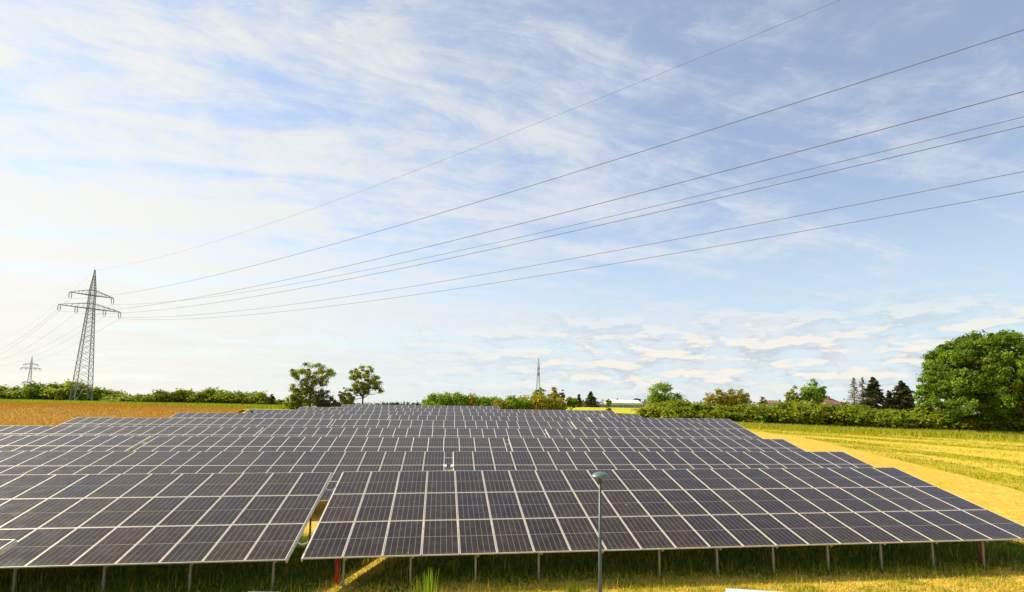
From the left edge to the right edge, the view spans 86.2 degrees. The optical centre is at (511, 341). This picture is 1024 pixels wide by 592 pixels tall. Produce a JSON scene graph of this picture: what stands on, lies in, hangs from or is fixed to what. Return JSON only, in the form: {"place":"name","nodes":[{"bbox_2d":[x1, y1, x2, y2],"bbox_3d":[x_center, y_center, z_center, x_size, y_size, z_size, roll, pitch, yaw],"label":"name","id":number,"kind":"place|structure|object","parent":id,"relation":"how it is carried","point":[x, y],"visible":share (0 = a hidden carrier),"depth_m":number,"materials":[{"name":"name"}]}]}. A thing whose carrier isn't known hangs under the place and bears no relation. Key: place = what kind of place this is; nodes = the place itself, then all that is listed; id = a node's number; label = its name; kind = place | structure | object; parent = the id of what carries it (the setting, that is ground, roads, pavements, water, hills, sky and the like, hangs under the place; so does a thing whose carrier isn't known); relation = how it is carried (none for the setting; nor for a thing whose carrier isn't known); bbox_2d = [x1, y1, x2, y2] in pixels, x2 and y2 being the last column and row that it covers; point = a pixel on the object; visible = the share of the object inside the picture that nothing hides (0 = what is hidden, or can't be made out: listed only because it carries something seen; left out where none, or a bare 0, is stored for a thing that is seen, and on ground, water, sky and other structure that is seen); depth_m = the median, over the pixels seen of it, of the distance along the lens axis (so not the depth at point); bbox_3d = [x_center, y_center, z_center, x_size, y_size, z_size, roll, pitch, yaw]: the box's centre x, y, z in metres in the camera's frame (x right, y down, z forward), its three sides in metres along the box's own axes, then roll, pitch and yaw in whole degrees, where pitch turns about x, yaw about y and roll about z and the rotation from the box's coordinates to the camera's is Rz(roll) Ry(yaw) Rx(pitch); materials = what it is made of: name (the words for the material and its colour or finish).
{"place":"outdoors","nodes":[
{"label":"outdoors","id":0,"kind":"place"},
{"bbox_2d":[0,403,239,425],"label":"wheat field","id":1,"kind":"structure","parent":0,"point":[48,416],"depth_m":84.63,"materials":[{"name":"plant"}]},
{"bbox_2d":[0,401,245,425],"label":"wheat ears","id":2,"kind":"object","parent":1,"relation":"on","point":[45,405],"visible":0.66,"depth_m":93.65,"materials":[{"name":"plant"}]},
{"bbox_2d":[0,399,284,409],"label":"verge grass","id":3,"kind":"structure","parent":0,"point":[264,406],"depth_m":145.99,"materials":[{"name":"green plant"}]},
{"bbox_2d":[0,406,1023,591],"bbox_3d":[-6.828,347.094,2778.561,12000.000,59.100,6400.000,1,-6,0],"label":"ground","id":4,"kind":"structure","parent":0,"point":[318,511],"depth_m":17.95,"materials":[{"name":"green plant"}]},
{"bbox_2d":[0,539,16,554],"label":"solar table","id":5,"kind":"object","parent":4,"relation":"on","point":[6,545],"visible":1,"depth_m":11.53,"materials":[{"name":"white paint"}]},
{"bbox_2d":[14,381,46,399],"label":"shrub","id":6,"kind":"object","parent":4,"relation":"on","point":[32,387],"visible":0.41,"depth_m":177.16,"materials":[{"name":"green plant"}]},
{"bbox_2d":[18,389,50,399],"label":"shrub","id":7,"kind":"object","parent":4,"relation":"on","point":[37,397],"visible":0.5,"depth_m":176.48,"materials":[{"name":"green plant"}]},
{"bbox_2d":[39,379,90,400],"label":"shrub","id":8,"kind":"object","parent":4,"relation":"on","point":[53,391],"visible":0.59,"depth_m":177.03,"materials":[{"name":"green plant"}]},
{"bbox_2d":[0,435,150,450],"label":"solar table","id":9,"kind":"object","parent":4,"relation":"on","point":[58,443],"visible":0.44,"depth_m":37.38,"materials":[{"name":"white paint"}]},
{"bbox_2d":[53,383,103,399],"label":"shrub","id":10,"kind":"object","parent":4,"relation":"on","point":[68,393],"visible":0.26,"depth_m":178.81,"materials":[{"name":"green plant"}]},
{"bbox_2d":[57,270,120,400],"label":"power pylon","id":11,"kind":"object","parent":4,"relation":"on","point":[85,319],"visible":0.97,"depth_m":176.04,"materials":[{"name":"metal"}]},
{"bbox_2d":[5,1,836,337],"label":"power line","id":12,"kind":"object","parent":11,"relation":"attached to","point":[551,117],"visible":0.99,"depth_m":55.81,"materials":[{"name":"metal"}]},
{"bbox_2d":[0,29,1023,349],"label":"power line","id":13,"kind":"object","parent":11,"relation":"hanging from","point":[654,147],"visible":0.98,"depth_m":39.86,"materials":[{"name":"metal"}]},
{"bbox_2d":[3,91,1023,352],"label":"power line","id":14,"kind":"object","parent":11,"relation":"hanging from","point":[623,197],"visible":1,"depth_m":37.12,"materials":[{"name":"metal"}]},
{"bbox_2d":[3,191,1023,365],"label":"power line","id":15,"kind":"object","parent":11,"relation":"attached to","point":[639,259],"visible":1,"depth_m":53.77,"materials":[{"name":"metal"}]},
{"bbox_2d":[6,171,1023,364],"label":"power line","id":16,"kind":"object","parent":11,"relation":"hanging from","point":[631,247],"visible":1,"depth_m":49.70,"materials":[{"name":"metal"}]},
{"bbox_2d":[22,116,1023,354],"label":"power line","id":17,"kind":"object","parent":11,"relation":"hanging from","point":[645,208],"visible":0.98,"depth_m":51.73,"materials":[{"name":"metal"}]},
{"bbox_2d":[23,126,1023,349],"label":"power line","id":18,"kind":"object","parent":11,"relation":"hanging from","point":[654,212],"visible":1,"depth_m":41.08,"materials":[{"name":"metal"}]},
{"bbox_2d":[73,387,106,400],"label":"shrub","id":19,"kind":"object","parent":4,"relation":"on","point":[95,397],"visible":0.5,"depth_m":178.31,"materials":[{"name":"green plant"}]},
{"bbox_2d":[88,389,127,400],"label":"shrub","id":20,"kind":"object","parent":4,"relation":"on","point":[108,393],"visible":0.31,"depth_m":182.20,"materials":[{"name":"green plant"}]},
{"bbox_2d":[0,426,263,450],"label":"solar table","id":21,"kind":"object","parent":4,"relation":"on","point":[153,432],"visible":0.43,"depth_m":46.61,"materials":[{"name":"white paint"}]},
{"bbox_2d":[144,389,169,402],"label":"shrub","id":22,"kind":"object","parent":4,"relation":"on","point":[158,395],"visible":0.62,"depth_m":155.79,"materials":[{"name":"green plant"}]},
{"bbox_2d":[0,472,332,591],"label":"solar table","id":23,"kind":"object","parent":4,"relation":"on","point":[70,520],"visible":0.98,"depth_m":17.91,"materials":[{"name":"white paint"}]},
{"bbox_2d":[160,388,191,402],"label":"shrub","id":24,"kind":"object","parent":4,"relation":"on","point":[174,397],"visible":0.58,"depth_m":156.59,"materials":[{"name":"green plant"}]},
{"bbox_2d":[57,417,332,435],"bbox_3d":[-31.023,9.067,53.241,25.012,2.970,6.496,1,-6,-7],"label":"solar table","id":25,"kind":"object","parent":4,"relation":"on","point":[165,422],"visible":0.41,"depth_m":55.09,"materials":[{"name":"white paint"}]},
{"bbox_2d":[181,390,213,403],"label":"shrub","id":26,"kind":"object","parent":4,"relation":"on","point":[194,398],"visible":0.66,"depth_m":156.65,"materials":[{"name":"green plant"}]},
{"bbox_2d":[204,389,232,403],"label":"shrub","id":27,"kind":"object","parent":4,"relation":"on","point":[216,395],"visible":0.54,"depth_m":157.72,"materials":[{"name":"green plant"}]},
{"bbox_2d":[0,451,444,507],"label":"solar table","id":28,"kind":"object","parent":4,"relation":"on","point":[336,463],"visible":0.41,"depth_m":29.31,"materials":[{"name":"white paint"}]},
{"bbox_2d":[218,391,252,403],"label":"shrub","id":29,"kind":"object","parent":4,"relation":"on","point":[235,395],"visible":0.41,"depth_m":156.99,"materials":[{"name":"green plant"}]},
{"bbox_2d":[246,390,275,404],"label":"shrub","id":30,"kind":"object","parent":4,"relation":"on","point":[258,397],"visible":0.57,"depth_m":156.99,"materials":[{"name":"green plant"}]},
{"bbox_2d":[169,412,389,427],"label":"solar table","id":31,"kind":"object","parent":4,"relation":"on","point":[334,417],"visible":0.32,"depth_m":66.33,"materials":[{"name":"white paint"}]},
{"bbox_2d":[284,393,302,408],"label":"dark shrub","id":32,"kind":"object","parent":4,"relation":"on","point":[295,404],"visible":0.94,"depth_m":136.64,"materials":[{"name":"green plant"}]},
{"bbox_2d":[287,360,336,406],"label":"broadleaf tree","id":33,"kind":"object","parent":4,"relation":"on","point":[309,391],"visible":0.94,"depth_m":138.91,"materials":[{"name":"green plant"}]},
{"bbox_2d":[134,436,506,470],"bbox_3d":[-12.717,8.199,37.568,25.012,2.870,6.496,1,-6,-7],"label":"solar table","id":34,"kind":"object","parent":4,"relation":"on","point":[448,445],"visible":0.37,"depth_m":39.23,"materials":[{"name":"white paint"}]},
{"bbox_2d":[310,390,339,406],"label":"dark shrub","id":35,"kind":"object","parent":4,"relation":"on","point":[323,402],"visible":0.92,"depth_m":136.08,"materials":[{"name":"green plant"}]},
{"bbox_2d":[245,409,429,419],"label":"solar table","id":36,"kind":"object","parent":4,"relation":"on","point":[390,413],"visible":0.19,"depth_m":77.10,"materials":[{"name":"white paint"}]},
{"bbox_2d":[337,387,355,406],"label":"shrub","id":37,"kind":"object","parent":4,"relation":"on","point":[342,396],"visible":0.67,"depth_m":137.47,"materials":[{"name":"green plant"}]},
{"bbox_2d":[338,364,383,404],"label":"broadleaf tree","id":38,"kind":"object","parent":4,"relation":"on","point":[363,388],"visible":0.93,"depth_m":138.87,"materials":[{"name":"green plant"}]},
{"bbox_2d":[298,407,460,414],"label":"solar table","id":39,"kind":"object","parent":4,"relation":"on","point":[430,410],"visible":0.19,"depth_m":86.01,"materials":[{"name":"white paint"}]},
{"bbox_2d":[258,427,546,451],"bbox_3d":[-9.228,9.017,47.245,25.012,2.770,6.496,1,-6,-7],"label":"solar table","id":40,"kind":"object","parent":4,"relation":"on","point":[505,434],"visible":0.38,"depth_m":49.17,"materials":[{"name":"white paint"}]},
{"bbox_2d":[341,404,499,411],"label":"solar table","id":41,"kind":"object","parent":4,"relation":"on","point":[421,406],"visible":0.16,"depth_m":95.71,"materials":[{"name":"white paint"}]},
{"bbox_2d":[422,569,438,591],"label":"weed","id":42,"kind":"object","parent":4,"relation":"on","point":[427,587],"visible":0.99,"depth_m":14.35,"materials":[{"name":"green plant"}]},
{"bbox_2d":[432,391,449,405],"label":"shrub","id":43,"kind":"object","parent":4,"relation":"on","point":[441,399],"visible":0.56,"depth_m":119.74,"materials":[{"name":"green plant"}]},
{"bbox_2d":[330,419,572,437],"bbox_3d":[-5.893,9.694,56.108,25.012,2.970,6.496,1,-6,-7],"label":"solar table","id":44,"kind":"object","parent":4,"relation":"on","point":[350,423],"visible":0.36,"depth_m":57.97,"materials":[{"name":"white paint"}]},
{"bbox_2d":[451,394,470,405],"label":"shrub","id":45,"kind":"object","parent":4,"relation":"on","point":[458,401],"visible":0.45,"depth_m":120.18,"materials":[{"name":"green plant"}]},
{"bbox_2d":[389,415,587,428],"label":"solar table","id":46,"kind":"object","parent":4,"relation":"on","point":[470,418],"visible":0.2,"depth_m":69.25,"materials":[{"name":"white paint"}]},
{"bbox_2d":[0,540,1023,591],"bbox_3d":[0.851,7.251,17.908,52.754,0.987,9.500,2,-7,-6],"label":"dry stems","id":47,"kind":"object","parent":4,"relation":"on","point":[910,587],"visible":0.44,"depth_m":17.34,"materials":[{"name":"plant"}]},
{"bbox_2d":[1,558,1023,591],"bbox_3d":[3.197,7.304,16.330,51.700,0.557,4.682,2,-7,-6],"label":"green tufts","id":48,"kind":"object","parent":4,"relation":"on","point":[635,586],"visible":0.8,"depth_m":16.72,"materials":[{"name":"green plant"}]},
{"bbox_2d":[504,395,524,409],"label":"shrub","id":49,"kind":"object","parent":4,"relation":"on","point":[512,401],"visible":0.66,"depth_m":119.47,"materials":[{"name":"green plant"}]},
{"bbox_2d":[431,412,601,421],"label":"solar table","id":50,"kind":"object","parent":4,"relation":"on","point":[517,414],"visible":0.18,"depth_m":79.89,"materials":[{"name":"white paint"}]},
{"bbox_2d":[529,392,546,409],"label":"shrub","id":51,"kind":"object","parent":4,"relation":"on","point":[541,399],"visible":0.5,"depth_m":120.65,"materials":[{"name":"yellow plant"}]},
{"bbox_2d":[462,409,615,416],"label":"solar table","id":52,"kind":"object","parent":4,"relation":"on","point":[600,412],"visible":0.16,"depth_m":88.84,"materials":[{"name":"white paint"}]},
{"bbox_2d":[544,395,563,409],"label":"shrub","id":53,"kind":"object","parent":4,"relation":"on","point":[551,401],"visible":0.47,"depth_m":121.36,"materials":[{"name":"green plant"}]},
{"bbox_2d":[129,394,979,413],"bbox_3d":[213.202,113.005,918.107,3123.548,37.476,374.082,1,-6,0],"label":"woods","id":54,"kind":"object","parent":4,"relation":"on","point":[583,401],"visible":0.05,"depth_m":840.47,"materials":[{"name":"green plant"}]},
{"bbox_2d":[583,391,599,406],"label":"conifer","id":55,"kind":"object","parent":4,"relation":"on","point":[592,400],"visible":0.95,"depth_m":257.81,"materials":[{"name":"green plant"}]},
{"bbox_2d":[591,472,608,591],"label":"street lamp","id":56,"kind":"object","parent":4,"relation":"on","point":[599,476],"visible":1,"depth_m":12.95,"materials":[{"name":"grey metal"}]},
{"bbox_2d":[580,404,644,407],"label":"shed","id":57,"kind":"structure","parent":4,"relation":"on","point":[619,406],"depth_m":273.20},
{"bbox_2d":[601,414,641,417],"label":"solar table","id":58,"kind":"object","parent":4,"relation":"on","point":[623,415],"visible":0.15,"depth_m":81.63,"materials":[{"name":"white paint"}]},
{"bbox_2d":[604,399,641,404],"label":"hall","id":59,"kind":"structure","parent":4,"relation":"on","point":[631,402],"depth_m":300.14,"materials":[{"name":"white metal"}]},
{"bbox_2d":[631,401,665,417],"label":"shrub","id":60,"kind":"object","parent":4,"relation":"on","point":[640,409],"visible":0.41,"depth_m":107.62,"materials":[{"name":"green plant"}]},
{"bbox_2d":[545,429,762,438],"bbox_3d":[13.649,9.568,49.857,20.476,2.770,6.496,1,-6,-7],"label":"solar table","id":61,"kind":"object","parent":4,"relation":"on","point":[649,433],"visible":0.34,"depth_m":51.78,"materials":[{"name":"white paint"}]},
{"bbox_2d":[508,438,806,451],"bbox_3d":[11.347,8.803,40.314,22.744,2.870,6.496,1,-6,-7],"label":"solar table","id":62,"kind":"object","parent":4,"relation":"on","point":[650,444],"visible":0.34,"depth_m":42.05,"materials":[{"name":"white paint"}]},
{"bbox_2d":[588,417,734,422],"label":"solar table","id":63,"kind":"object","parent":4,"relation":"on","point":[604,419],"visible":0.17,"depth_m":71.98,"materials":[{"name":"white paint"}]},
{"bbox_2d":[301,467,1023,585],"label":"solar table","id":64,"kind":"object","parent":4,"relation":"on","point":[662,510],"visible":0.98,"depth_m":19.75,"materials":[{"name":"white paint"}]},
{"bbox_2d":[453,451,873,497],"bbox_3d":[9.272,7.821,30.491,25.012,2.767,6.487,1,-6,-7],"label":"solar table","id":65,"kind":"object","parent":4,"relation":"on","point":[554,460],"visible":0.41,"depth_m":32.26,"materials":[{"name":"white paint"}]},
{"bbox_2d":[642,381,686,406],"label":"broadleaf tree","id":66,"kind":"object","parent":4,"relation":"on","point":[655,396],"visible":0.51,"depth_m":123.52,"materials":[{"name":"green plant"}]},
{"bbox_2d":[571,421,763,438],"bbox_3d":[16.520,10.254,58.666,19.342,2.970,6.496,1,-6,-7],"label":"solar table","id":67,"kind":"object","parent":4,"relation":"on","point":[657,425],"visible":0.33,"depth_m":60.60,"materials":[{"name":"white paint"}]},
{"bbox_2d":[642,398,692,417],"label":"shrub","id":68,"kind":"object","parent":4,"relation":"on","point":[666,406],"visible":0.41,"depth_m":104.76,"materials":[{"name":"green plant"}]},
{"bbox_2d":[656,400,710,417],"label":"shrub","id":69,"kind":"object","parent":4,"relation":"on","point":[677,413],"visible":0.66,"depth_m":101.66,"materials":[{"name":"green plant"}]},
{"bbox_2d":[682,402,717,418],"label":"shrub","id":70,"kind":"object","parent":4,"relation":"on","point":[701,414],"visible":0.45,"depth_m":100.31,"materials":[{"name":"green plant"}]},
{"bbox_2d":[702,388,731,405],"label":"broadleaf tree","id":71,"kind":"object","parent":4,"relation":"on","point":[718,400],"visible":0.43,"depth_m":116.72,"materials":[{"name":"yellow plant"}]},
{"bbox_2d":[696,404,753,421],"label":"shrub","id":72,"kind":"object","parent":4,"relation":"on","point":[722,411],"visible":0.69,"depth_m":98.10,"materials":[{"name":"green plant"}]},
{"bbox_2d":[723,388,752,406],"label":"broadleaf tree","id":73,"kind":"object","parent":4,"relation":"on","point":[741,397],"visible":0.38,"depth_m":116.50,"materials":[{"name":"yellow plant"}]},
{"bbox_2d":[732,402,784,423],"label":"shrub","id":74,"kind":"object","parent":4,"relation":"on","point":[757,419],"visible":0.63,"depth_m":96.45,"materials":[{"name":"green plant"}]},
{"bbox_2d":[752,405,791,423],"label":"shrub","id":75,"kind":"object","parent":4,"relation":"on","point":[768,412],"visible":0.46,"depth_m":94.64,"materials":[{"name":"green plant"}]},
{"bbox_2d":[766,399,796,424],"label":"shrub","id":76,"kind":"object","parent":4,"relation":"on","point":[781,406],"visible":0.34,"depth_m":95.84,"materials":[{"name":"green plant"}]},
{"bbox_2d":[784,385,804,403],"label":"broadleaf tree","id":77,"kind":"object","parent":4,"relation":"on","point":[789,396],"visible":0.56,"depth_m":104.01,"materials":[{"name":"green plant"}]},
{"bbox_2d":[779,400,831,424],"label":"shrub","id":78,"kind":"object","parent":4,"relation":"on","point":[800,412],"visible":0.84,"depth_m":92.72,"materials":[{"name":"green plant"}]},
{"bbox_2d":[797,379,827,405],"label":"broadleaf tree","id":79,"kind":"object","parent":4,"relation":"on","point":[814,394],"visible":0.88,"depth_m":104.01,"materials":[{"name":"green plant"}]},
{"bbox_2d":[804,403,847,425],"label":"shrub","id":80,"kind":"object","parent":4,"relation":"on","point":[826,414],"visible":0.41,"depth_m":92.42,"materials":[{"name":"green plant"}]},
{"bbox_2d":[813,402,866,426],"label":"shrub","id":81,"kind":"object","parent":4,"relation":"on","point":[834,407],"visible":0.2,"depth_m":93.32,"materials":[{"name":"green plant"}]},
{"bbox_2d":[831,404,875,426],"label":"shrub","id":82,"kind":"object","parent":4,"relation":"on","point":[861,413],"visible":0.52,"depth_m":90.85,"materials":[{"name":"green plant"}]},
{"bbox_2d":[847,377,860,404],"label":"conifer","id":83,"kind":"object","parent":4,"relation":"on","point":[853,388],"visible":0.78,"depth_m":149.57,"materials":[{"name":"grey plant"}]},
{"bbox_2d":[844,405,897,426],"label":"shrub","id":84,"kind":"object","parent":4,"relation":"on","point":[871,412],"visible":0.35,"depth_m":90.89,"materials":[{"name":"green plant"}]},
{"bbox_2d":[859,377,894,409],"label":"conifer","id":85,"kind":"object","parent":4,"relation":"on","point":[873,395],"visible":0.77,"depth_m":146.79,"materials":[{"name":"green plant"}]},
{"bbox_2d":[863,408,917,429],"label":"shrub","id":86,"kind":"object","parent":4,"relation":"on","point":[892,419],"visible":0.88,"depth_m":88.13,"materials":[{"name":"green plant"}]},
{"bbox_2d":[878,380,918,411],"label":"conifer","id":87,"kind":"object","parent":4,"relation":"on","point":[904,399],"visible":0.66,"depth_m":148.59,"materials":[{"name":"green plant"}]},
{"bbox_2d":[888,408,927,427],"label":"shrub","id":88,"kind":"object","parent":4,"relation":"on","point":[913,414],"visible":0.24,"depth_m":88.71,"materials":[{"name":"green plant"}]},
{"bbox_2d":[803,435,1023,463],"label":"straw strip","id":89,"kind":"object","parent":4,"relation":"on","point":[1010,456],"visible":0.88,"depth_m":60.77,"materials":[{"name":"yellow plant"}]},
{"bbox_2d":[913,384,933,412],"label":"broadleaf tree","id":90,"kind":"object","parent":4,"relation":"on","point":[922,399],"visible":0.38,"depth_m":91.21,"materials":[{"name":"green plant"}]},
{"bbox_2d":[896,407,964,429],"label":"shrub","id":91,"kind":"object","parent":4,"relation":"on","point":[925,412],"visible":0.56,"depth_m":87.26,"materials":[{"name":"green plant"}]},
{"bbox_2d":[844,435,1023,445],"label":"straw strip","id":92,"kind":"object","parent":4,"relation":"on","point":[939,441],"visible":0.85,"depth_m":71.41,"materials":[{"name":"yellow plant"}]},
{"bbox_2d":[907,409,973,429],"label":"shrub","id":93,"kind":"object","parent":4,"relation":"on","point":[946,421],"visible":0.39,"depth_m":86.32,"materials":[{"name":"green plant"}]},
{"bbox_2d":[879,449,1023,475],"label":"straw strip","id":94,"kind":"object","parent":4,"relation":"on","point":[1004,470],"visible":0.88,"depth_m":48.23,"materials":[{"name":"yellow plant"}]},
{"bbox_2d":[915,329,1023,422],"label":"great tree","id":95,"kind":"object","parent":4,"relation":"on","point":[979,372],"visible":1,"depth_m":83.33,"materials":[{"name":"green plant"}]},
{"bbox_2d":[948,415,1001,430],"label":"shrub","id":96,"kind":"object","parent":4,"relation":"on","point":[977,423],"visible":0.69,"depth_m":84.64,"materials":[{"name":"green plant"}]},
{"bbox_2d":[975,411,1023,432],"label":"shrub","id":97,"kind":"object","parent":4,"relation":"on","point":[1008,422],"visible":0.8,"depth_m":82.93,"materials":[{"name":"green plant"}]},
{"bbox_2d":[0,0,1023,412],"label":"sky","id":98,"kind":"structure","parent":0,"point":[132,132],"materials":[{"name":"blue"}]},
{"bbox_2d":[566,407,639,413],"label":"rapeseed field","id":99,"kind":"structure","parent":0,"point":[623,410],"depth_m":206.64,"materials":[{"name":"yellow plant"}]},
{"bbox_2d":[304,560,1023,591],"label":"straw grass","id":100,"kind":"structure","parent":0,"point":[993,589],"depth_m":16.89,"materials":[{"name":"plant"}]},
{"bbox_2d":[733,421,1023,441],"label":"hedge grass","id":101,"kind":"structure","parent":0,"point":[958,433],"depth_m":82.79,"materials":[{"name":"green plant"}]},
{"bbox_2d":[745,426,1023,490],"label":"meadow grass","id":102,"kind":"structure","parent":0,"point":[926,453],"depth_m":61.71,"materials":[{"name":"green plant"}]},
{"bbox_2d":[755,432,1023,543],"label":"dirt track","id":103,"kind":"structure","parent":0,"point":[995,498],"depth_m":38.95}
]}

